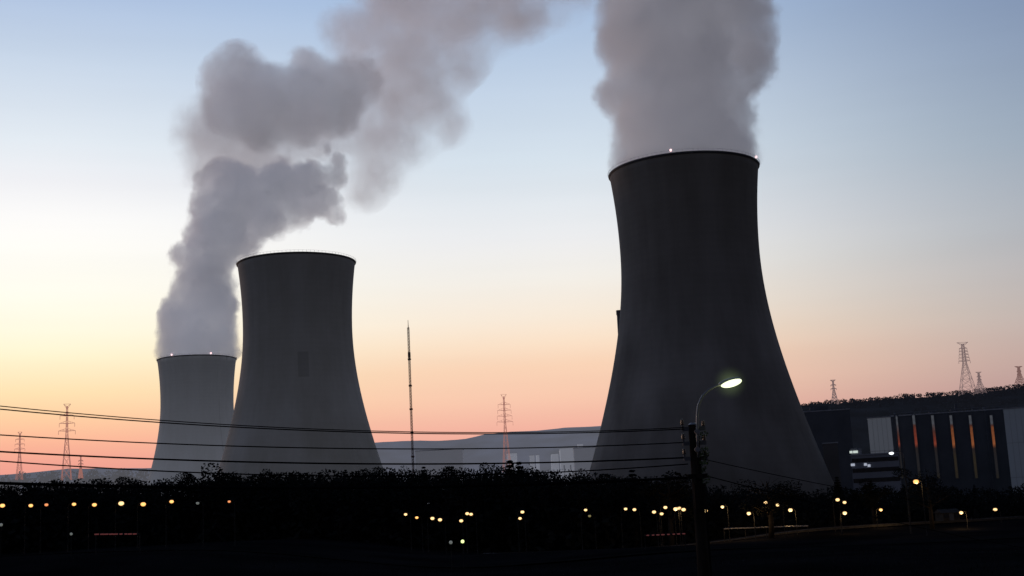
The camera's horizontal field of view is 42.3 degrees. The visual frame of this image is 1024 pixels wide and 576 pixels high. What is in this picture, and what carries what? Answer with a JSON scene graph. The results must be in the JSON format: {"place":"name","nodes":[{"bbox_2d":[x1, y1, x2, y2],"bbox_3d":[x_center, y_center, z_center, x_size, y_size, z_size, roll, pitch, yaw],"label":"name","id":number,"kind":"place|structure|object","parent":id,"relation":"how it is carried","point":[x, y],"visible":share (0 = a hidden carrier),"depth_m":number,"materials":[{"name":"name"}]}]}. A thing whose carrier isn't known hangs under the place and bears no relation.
{"place":"outdoors","nodes":[
{"label":"outdoors","id":0,"kind":"place"},
{"bbox_2d":[14,432,24,479],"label":"electricity pylon","id":1,"kind":"object","parent":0,"point":[19,444],"visible":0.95,"depth_m":1295.25,"materials":[{"name":"grey metal"}]},
{"bbox_2d":[58,404,75,479],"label":"electricity pylon","id":2,"kind":"object","parent":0,"point":[67,407],"visible":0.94,"depth_m":898.00,"materials":[{"name":"grey metal"}]},
{"bbox_2d":[0,468,149,494],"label":"distant woods","id":3,"kind":"object","parent":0,"point":[114,477],"visible":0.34,"depth_m":1674.65,"materials":[{"name":"plant"}]},
{"bbox_2d":[78,457,82,478],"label":"electricity pylon","id":4,"kind":"object","parent":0,"point":[80,469],"visible":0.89,"depth_m":1491.33,"materials":[{"name":"grey metal"}]},
{"bbox_2d":[0,426,600,488],"bbox_3d":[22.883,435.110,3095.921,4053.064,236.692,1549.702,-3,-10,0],"label":"distant hills","id":5,"kind":"structure","parent":0,"point":[486,441],"depth_m":2972.50,"materials":[{"name":"grey"}]},
{"bbox_2d":[407,325,413,469],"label":"weather mast","id":6,"kind":"object","parent":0,"point":[409,366],"visible":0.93,"depth_m":901.72,"materials":[{"name":"grey metal"}]},
{"bbox_2d":[497,394,512,468],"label":"electricity pylon","id":7,"kind":"object","parent":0,"point":[503,404],"visible":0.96,"depth_m":1245.97,"materials":[{"name":"grey metal"}]},
{"bbox_2d":[0,495,1023,575],"bbox_3d":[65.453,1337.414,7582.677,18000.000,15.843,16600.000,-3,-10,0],"label":"ground","id":8,"kind":"structure","parent":0,"point":[360,550],"depth_m":209.34,"materials":[{"name":"soil"}]},
{"bbox_2d":[24,503,32,553],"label":"street lamp","id":9,"kind":"object","parent":8,"relation":"on","point":[30,505],"visible":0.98,"depth_m":257.43,"materials":[{"name":"grey metal"}]},
{"bbox_2d":[1,485,62,524],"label":"broadleaf tree","id":10,"kind":"object","parent":8,"relation":"on","point":[10,489],"visible":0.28,"depth_m":339.19,"materials":[{"name":"green plant"}]},
{"bbox_2d":[40,503,47,553],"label":"street lamp","id":11,"kind":"object","parent":8,"relation":"on","point":[45,504],"visible":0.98,"depth_m":262.38,"materials":[{"name":"grey metal"}]},
{"bbox_2d":[53,479,95,546],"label":"broadleaf tree","id":12,"kind":"object","parent":8,"relation":"on","point":[74,488],"visible":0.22,"depth_m":334.21,"materials":[{"name":"green plant"}]},
{"bbox_2d":[88,503,96,550],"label":"street lamp","id":13,"kind":"object","parent":8,"relation":"on","point":[94,504],"visible":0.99,"depth_m":255.94,"materials":[{"name":"grey metal"}]},
{"bbox_2d":[87,478,111,505],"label":"broadleaf tree","id":14,"kind":"object","parent":8,"relation":"on","point":[99,493],"visible":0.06,"depth_m":353.12,"materials":[{"name":"green plant"}]},
{"bbox_2d":[94,533,139,554],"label":"sign","id":15,"kind":"object","parent":8,"relation":"on","point":[95,534],"visible":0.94,"depth_m":211.84,"materials":[{"name":"grey"}]},
{"bbox_2d":[115,501,123,548],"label":"street lamp","id":16,"kind":"object","parent":8,"relation":"on","point":[120,503],"visible":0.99,"depth_m":257.01,"materials":[{"name":"grey metal"}]},
{"bbox_2d":[112,476,145,505],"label":"broadleaf tree","id":17,"kind":"object","parent":8,"relation":"on","point":[127,480],"visible":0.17,"depth_m":355.99,"materials":[{"name":"green plant"}]},
{"bbox_2d":[137,502,145,547],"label":"street lamp","id":18,"kind":"object","parent":8,"relation":"on","point":[143,504],"visible":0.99,"depth_m":259.38,"materials":[{"name":"grey metal"}]},
{"bbox_2d":[158,473,192,497],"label":"broadleaf tree","id":19,"kind":"object","parent":8,"relation":"on","point":[177,478],"visible":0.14,"depth_m":347.72,"materials":[{"name":"green plant"}]},
{"bbox_2d":[171,473,207,520],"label":"broadleaf tree","id":20,"kind":"object","parent":8,"relation":"on","point":[189,479],"visible":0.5,"depth_m":334.32,"materials":[{"name":"green plant"}]},
{"bbox_2d":[147,352,236,492],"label":"cooling tower","id":21,"kind":"structure","parent":8,"relation":"on","point":[197,388],"depth_m":1117.05,"materials":[{"name":"concrete"}]},
{"bbox_2d":[196,502,203,545],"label":"street lamp","id":22,"kind":"object","parent":8,"relation":"on","point":[197,503],"visible":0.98,"depth_m":266.07,"materials":[{"name":"grey metal"}]},
{"bbox_2d":[189,463,252,537],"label":"broadleaf tree","id":23,"kind":"object","parent":8,"relation":"on","point":[221,480],"visible":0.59,"depth_m":330.15,"materials":[{"name":"green plant"}]},
{"bbox_2d":[228,499,235,545],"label":"street lamp","id":24,"kind":"object","parent":8,"relation":"on","point":[229,501],"visible":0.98,"depth_m":271.55,"materials":[{"name":"grey metal"}]},
{"bbox_2d":[233,472,274,513],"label":"broadleaf tree","id":25,"kind":"object","parent":8,"relation":"on","point":[251,478],"visible":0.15,"depth_m":342.29,"materials":[{"name":"green plant"}]},
{"bbox_2d":[246,469,276,514],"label":"broadleaf tree","id":26,"kind":"object","parent":8,"relation":"on","point":[265,478],"visible":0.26,"depth_m":338.21,"materials":[{"name":"green plant"}]},
{"bbox_2d":[218,250,384,481],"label":"cooling tower","id":27,"kind":"structure","parent":8,"relation":"on","point":[298,367],"depth_m":724.34,"materials":[{"name":"concrete"}]},
{"bbox_2d":[289,470,324,509],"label":"broadleaf tree","id":28,"kind":"object","parent":8,"relation":"on","point":[299,477],"visible":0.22,"depth_m":343.31,"materials":[{"name":"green plant"}]},
{"bbox_2d":[346,466,383,500],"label":"broadleaf tree","id":29,"kind":"object","parent":8,"relation":"on","point":[375,468],"visible":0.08,"depth_m":355.63,"materials":[{"name":"green plant"}]},
{"bbox_2d":[384,465,410,485],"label":"broadleaf tree","id":30,"kind":"object","parent":8,"relation":"on","point":[399,472],"visible":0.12,"depth_m":377.88,"materials":[{"name":"green plant"}]},
{"bbox_2d":[404,512,411,550],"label":"street lamp","id":31,"kind":"object","parent":8,"relation":"on","point":[405,514],"visible":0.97,"depth_m":300.23,"materials":[{"name":"grey"}]},
{"bbox_2d":[415,516,423,552],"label":"street lamp","id":32,"kind":"object","parent":8,"relation":"on","point":[416,517],"visible":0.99,"depth_m":289.00,"materials":[{"name":"grey"}]},
{"bbox_2d":[427,516,433,551],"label":"street lamp","id":33,"kind":"object","parent":8,"relation":"on","point":[432,518],"visible":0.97,"depth_m":294.23,"materials":[{"name":"grey"}]},
{"bbox_2d":[415,449,463,503],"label":"storage hall","id":34,"kind":"structure","parent":8,"relation":"on","point":[442,456],"depth_m":1291.37,"materials":[{"name":"grey metal"}]},
{"bbox_2d":[438,518,446,553],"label":"street lamp","id":35,"kind":"object","parent":8,"relation":"on","point":[439,519],"visible":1,"depth_m":289.00,"materials":[{"name":"grey"}]},
{"bbox_2d":[431,466,455,477],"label":"broadleaf tree","id":36,"kind":"object","parent":8,"relation":"on","point":[448,467],"visible":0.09,"depth_m":368.34,"materials":[{"name":"green plant"}]},
{"bbox_2d":[459,519,467,553],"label":"street lamp","id":37,"kind":"object","parent":8,"relation":"on","point":[460,520],"visible":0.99,"depth_m":288.26,"materials":[{"name":"grey"}]},
{"bbox_2d":[462,512,468,553],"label":"street lamp","id":38,"kind":"object","parent":8,"relation":"on","point":[466,513],"visible":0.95,"depth_m":299.62,"materials":[{"name":"grey"}]},
{"bbox_2d":[450,470,488,509],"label":"broadleaf tree","id":39,"kind":"object","parent":8,"relation":"on","point":[462,481],"visible":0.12,"depth_m":345.06,"materials":[{"name":"green plant"}]},
{"bbox_2d":[469,512,477,553],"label":"street lamp","id":40,"kind":"object","parent":8,"relation":"on","point":[471,514],"visible":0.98,"depth_m":292.41,"materials":[{"name":"grey"}]},
{"bbox_2d":[479,462,504,477],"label":"broadleaf tree","id":41,"kind":"object","parent":8,"relation":"on","point":[482,465],"visible":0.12,"depth_m":376.86,"materials":[{"name":"green plant"}]},
{"bbox_2d":[499,460,519,545],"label":"conifer tree","id":42,"kind":"object","parent":8,"relation":"on","point":[510,466],"visible":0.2,"depth_m":341.23,"materials":[{"name":"green plant"}]},
{"bbox_2d":[506,453,516,469],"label":"warehouse","id":43,"kind":"structure","parent":8,"relation":"on","point":[513,457],"depth_m":1390.22,"materials":[{"name":"grey concrete"}]},
{"bbox_2d":[0,464,1023,553],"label":"undergrowth","id":44,"kind":"object","parent":8,"relation":"on","point":[361,514],"visible":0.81,"depth_m":328.17,"materials":[{"name":"green plant"}]},
{"bbox_2d":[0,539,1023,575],"bbox_3d":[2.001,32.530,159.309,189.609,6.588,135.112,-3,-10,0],"label":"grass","id":45,"kind":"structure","parent":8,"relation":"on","point":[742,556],"depth_m":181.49,"materials":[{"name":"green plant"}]},
{"bbox_2d":[517,510,523,551],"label":"street lamp","id":46,"kind":"object","parent":8,"relation":"on","point":[522,511],"visible":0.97,"depth_m":295.62,"materials":[{"name":"grey metal"}]},
{"bbox_2d":[518,516,526,551],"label":"street lamp","id":47,"kind":"object","parent":8,"relation":"on","point":[519,518],"visible":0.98,"depth_m":292.34,"materials":[{"name":"grey"}]},
{"bbox_2d":[516,464,536,530],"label":"conifer tree","id":48,"kind":"object","parent":8,"relation":"on","point":[520,467],"visible":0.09,"depth_m":346.27,"materials":[{"name":"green plant"}]},
{"bbox_2d":[504,464,551,495],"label":"broadleaf tree","id":49,"kind":"object","parent":8,"relation":"on","point":[530,475],"visible":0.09,"depth_m":348.36,"materials":[{"name":"green plant"}]},
{"bbox_2d":[529,455,534,471],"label":"silo building","id":50,"kind":"structure","parent":8,"relation":"on","point":[532,458],"depth_m":1339.87,"materials":[{"name":"grey concrete"}]},
{"bbox_2d":[536,454,539,470],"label":"silo building","id":51,"kind":"structure","parent":8,"relation":"on","point":[537,464],"depth_m":1349.74,"materials":[{"name":"grey concrete"}]},
{"bbox_2d":[550,453,559,478],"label":"annex building","id":52,"kind":"structure","parent":8,"relation":"on","point":[554,458],"depth_m":1190.82,"materials":[{"name":"grey concrete"}]},
{"bbox_2d":[537,468,589,530],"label":"broadleaf tree","id":53,"kind":"object","parent":8,"relation":"on","point":[576,474],"visible":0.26,"depth_m":340.52,"materials":[{"name":"green plant"}]},
{"bbox_2d":[559,447,573,480],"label":"process building","id":54,"kind":"structure","parent":8,"relation":"on","point":[566,454],"depth_m":1141.39,"materials":[{"name":"grey concrete"}]},
{"bbox_2d":[581,508,586,549],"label":"street lamp","id":55,"kind":"object","parent":8,"relation":"on","point":[585,509],"visible":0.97,"depth_m":288.59,"materials":[{"name":"grey metal"}]},
{"bbox_2d":[573,444,595,476],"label":"reactor annex","id":56,"kind":"object","parent":8,"relation":"on","point":[583,453],"visible":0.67,"depth_m":1220.99,"materials":[{"name":"grey concrete"}]},
{"bbox_2d":[616,310,619,328],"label":"ventilation stack","id":57,"kind":"object","parent":8,"relation":"on","point":[618,314],"visible":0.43,"depth_m":706.55,"materials":[{"name":"concrete"}]},
{"bbox_2d":[621,507,626,547],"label":"street lamp","id":58,"kind":"object","parent":8,"relation":"on","point":[625,508],"visible":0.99,"depth_m":294.36,"materials":[{"name":"grey metal"}]},
{"bbox_2d":[633,508,641,546],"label":"street lamp","id":59,"kind":"object","parent":8,"relation":"on","point":[634,509],"visible":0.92,"depth_m":289.38,"materials":[{"name":"grey metal"}]},
{"bbox_2d":[652,510,661,546],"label":"street lamp","id":60,"kind":"object","parent":8,"relation":"on","point":[653,511],"visible":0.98,"depth_m":295.10,"materials":[{"name":"grey metal"}]},
{"bbox_2d":[632,470,693,545],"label":"broadleaf tree","id":61,"kind":"object","parent":8,"relation":"on","point":[650,491],"visible":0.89,"depth_m":314.09,"materials":[{"name":"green plant"}]},
{"bbox_2d":[660,505,666,546],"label":"street lamp","id":62,"kind":"object","parent":8,"relation":"on","point":[664,507],"visible":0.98,"depth_m":293.42,"materials":[{"name":"grey metal"}]},
{"bbox_2d":[644,533,685,550],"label":"crash barrier","id":63,"kind":"object","parent":8,"relation":"on","point":[665,534],"visible":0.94,"depth_m":245.90,"materials":[{"name":"red metal"}]},
{"bbox_2d":[674,506,680,545],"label":"street lamp","id":64,"kind":"object","parent":8,"relation":"on","point":[675,523],"visible":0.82,"depth_m":300.35,"materials":[{"name":"grey metal"}]},
{"bbox_2d":[673,507,683,545],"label":"street lamp","id":65,"kind":"object","parent":8,"relation":"on","point":[675,508],"visible":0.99,"depth_m":290.41,"materials":[{"name":"grey metal"}]},
{"bbox_2d":[679,508,685,545],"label":"street lamp","id":66,"kind":"object","parent":8,"relation":"on","point":[683,509],"visible":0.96,"depth_m":290.64,"materials":[{"name":"grey metal"}]},
{"bbox_2d":[681,419,711,575],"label":"utility pole","id":67,"kind":"object","parent":8,"relation":"on","point":[697,477],"visible":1,"depth_m":24.52,"materials":[{"name":"wood"},{"name":"metal"},{"name":"brown porcelain"}]},
{"bbox_2d":[0,434,682,449],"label":"overhead wire","id":68,"kind":"object","parent":67,"relation":"attached to","point":[332,448],"visible":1,"depth_m":22.95,"materials":[{"name":"black metal"}]},
{"bbox_2d":[0,409,682,433],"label":"overhead wire","id":69,"kind":"object","parent":67,"relation":"attached to","point":[330,431],"visible":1,"depth_m":22.99,"materials":[{"name":"black metal"}]},
{"bbox_2d":[0,451,683,464],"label":"overhead wire","id":70,"kind":"object","parent":67,"relation":"attached to","point":[336,463],"visible":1,"depth_m":22.99,"materials":[{"name":"black metal"}]},
{"bbox_2d":[0,406,683,432],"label":"overhead wire","id":71,"kind":"object","parent":67,"relation":"attached to","point":[335,429],"visible":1,"depth_m":23.04,"materials":[{"name":"black metal"}]},
{"bbox_2d":[0,476,687,488],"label":"overhead wire","id":72,"kind":"object","parent":67,"relation":"attached to","point":[317,487],"visible":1,"depth_m":22.84,"materials":[{"name":"black metal"}]},
{"bbox_2d":[0,460,687,476],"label":"overhead wire","id":73,"kind":"object","parent":67,"relation":"attached to","point":[337,475],"visible":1,"depth_m":22.96,"materials":[{"name":"black metal"}]},
{"bbox_2d":[694,377,741,457],"bbox_3d":[3.929,2.284,24.788,1.118,1.727,0.720,-3,-10,0],"label":"bracket lamp","id":74,"kind":"object","parent":67,"relation":"attached to","point":[730,382],"visible":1,"depth_m":24.78,"materials":[{"name":"metal"}]},
{"bbox_2d":[709,460,1017,512],"bbox_3d":[15.312,6.590,41.863,0.014,1.891,41.999,-9,-12,33],"label":"overhead wire","id":75,"kind":"object","parent":67,"relation":"attached to","point":[851,489],"visible":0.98,"depth_m":30.87,"materials":[{"name":"black metal"}]},
{"bbox_2d":[588,148,839,500],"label":"cooling tower","id":76,"kind":"structure","parent":8,"relation":"on","point":[695,322],"depth_m":556.71,"materials":[{"name":"concrete"}]},
{"bbox_2d":[721,505,729,541],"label":"street lamp","id":77,"kind":"object","parent":8,"relation":"on","point":[722,506],"visible":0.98,"depth_m":293.23,"materials":[{"name":"grey metal"}]},
{"bbox_2d":[747,511,755,539],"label":"street lamp","id":78,"kind":"object","parent":8,"relation":"on","point":[748,512],"visible":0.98,"depth_m":291.38,"materials":[{"name":"grey metal"}]},
{"bbox_2d":[505,516,1023,552],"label":"kerb","id":79,"kind":"structure","parent":8,"relation":"on","point":[899,524],"depth_m":303.52,"materials":[{"name":"concrete"}]},
{"bbox_2d":[724,525,808,541],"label":"crash barrier","id":80,"kind":"object","parent":8,"relation":"on","point":[764,527],"visible":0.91,"depth_m":296.02,"materials":[{"name":"metal"}]},
{"bbox_2d":[730,478,805,537],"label":"broadleaf tree","id":81,"kind":"object","parent":8,"relation":"on","point":[770,509],"visible":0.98,"depth_m":293.97,"materials":[{"name":"green plant"}]},
{"bbox_2d":[788,508,797,534],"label":"street lamp","id":82,"kind":"object","parent":8,"relation":"on","point":[790,509],"visible":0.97,"depth_m":298.08,"materials":[{"name":"grey metal"}]},
{"bbox_2d":[793,497,805,506],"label":"broadleaf tree","id":83,"kind":"object","parent":8,"relation":"on","point":[799,502],"visible":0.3,"depth_m":342.13,"materials":[{"name":"green plant"}]},
{"bbox_2d":[803,406,853,495],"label":"auxiliary building","id":84,"kind":"structure","parent":8,"relation":"on","point":[826,424],"depth_m":791.80,"materials":[{"name":"grey concrete"}]},
{"bbox_2d":[822,442,841,486],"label":"pump house","id":85,"kind":"structure","parent":8,"relation":"on","point":[831,455],"depth_m":692.63,"materials":[{"name":"grey concrete"}]},
{"bbox_2d":[829,477,852,525],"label":"conifer tree","id":86,"kind":"object","parent":8,"relation":"on","point":[837,495],"visible":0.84,"depth_m":324.67,"materials":[{"name":"green plant"}]},
{"bbox_2d":[854,478,894,523],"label":"broadleaf tree","id":87,"kind":"object","parent":8,"relation":"on","point":[871,497],"visible":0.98,"depth_m":313.96,"materials":[{"name":"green plant"}]},
{"bbox_2d":[850,448,901,502],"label":"office building","id":88,"kind":"structure","parent":8,"relation":"on","point":[879,468],"depth_m":551.68,"materials":[{"name":"grey glass"}]},
{"bbox_2d":[867,416,893,453],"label":"stair tower","id":89,"kind":"structure","parent":8,"relation":"on","point":[880,434],"depth_m":634.57,"materials":[{"name":"grey metal"}]},
{"bbox_2d":[888,451,911,533],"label":"street lamp","id":90,"kind":"object","parent":8,"relation":"on","point":[891,452],"visible":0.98,"depth_m":285.96,"materials":[{"name":"metal"}]},
{"bbox_2d":[913,479,926,535],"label":"street lamp","id":91,"kind":"object","parent":8,"relation":"on","point":[915,481],"visible":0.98,"depth_m":266.12,"materials":[{"name":"grey metal"}]},
{"bbox_2d":[892,468,962,528],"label":"broadleaf tree","id":92,"kind":"object","parent":8,"relation":"on","point":[930,496],"visible":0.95,"depth_m":296.13,"materials":[{"name":"green plant"}]},
{"bbox_2d":[934,508,959,520],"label":"shed","id":93,"kind":"structure","parent":8,"relation":"on","point":[946,514],"depth_m":306.97,"materials":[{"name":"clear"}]},
{"bbox_2d":[949,513,953,519],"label":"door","id":94,"kind":"structure","parent":93,"relation":"in","point":[951,515],"depth_m":306.53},
{"bbox_2d":[891,404,1011,501],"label":"turbine hall","id":95,"kind":"structure","parent":8,"relation":"on","point":[967,449],"depth_m":646.39,"materials":[{"name":"grey"}]},
{"bbox_2d":[1002,407,1023,497],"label":"reactor building","id":96,"kind":"structure","parent":8,"relation":"on","point":[1014,421],"depth_m":613.60,"materials":[{"name":"grey metal"}]},
{"bbox_2d":[0,0,1023,474],"label":"sky","id":97,"kind":"structure","parent":0,"point":[462,153],"materials":[{"name":"blue"}]},
{"bbox_2d":[483,516,1019,553],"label":"road","id":98,"kind":"structure","parent":0,"point":[744,537],"depth_m":310.73,"materials":[{"name":"grey asphalt"}]},
{"bbox_2d":[802,389,1023,453],"bbox_3d":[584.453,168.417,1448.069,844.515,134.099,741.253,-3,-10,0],"label":"wooded hill","id":99,"kind":"structure","parent":0,"point":[859,429],"depth_m":1427.89,"materials":[{"name":"green plant"}]},
{"bbox_2d":[830,380,838,403],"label":"electricity pylon","id":100,"kind":"object","parent":99,"relation":"on","point":[833,393],"visible":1,"depth_m":1479.21,"materials":[{"name":"metal"}]},
{"bbox_2d":[801,384,1023,414],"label":"hillside forest","id":101,"kind":"object","parent":99,"relation":"on","point":[931,396],"visible":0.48,"depth_m":1465.73,"materials":[{"name":"green plant"}]},
{"bbox_2d":[958,342,977,395],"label":"electricity pylon","id":102,"kind":"object","parent":99,"relation":"on","point":[963,360],"visible":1,"depth_m":1434.50,"materials":[{"name":"metal"}]},
{"bbox_2d":[975,372,986,393],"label":"electricity pylon","id":103,"kind":"object","parent":99,"relation":"on","point":[980,382],"visible":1,"depth_m":1440.29,"materials":[{"name":"metal"}]},
{"bbox_2d":[1014,366,1023,386],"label":"electricity pylon","id":104,"kind":"object","parent":99,"relation":"on","point":[1019,376],"visible":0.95,"depth_m":1700.45,"materials":[{"name":"grey metal"}]}
]}

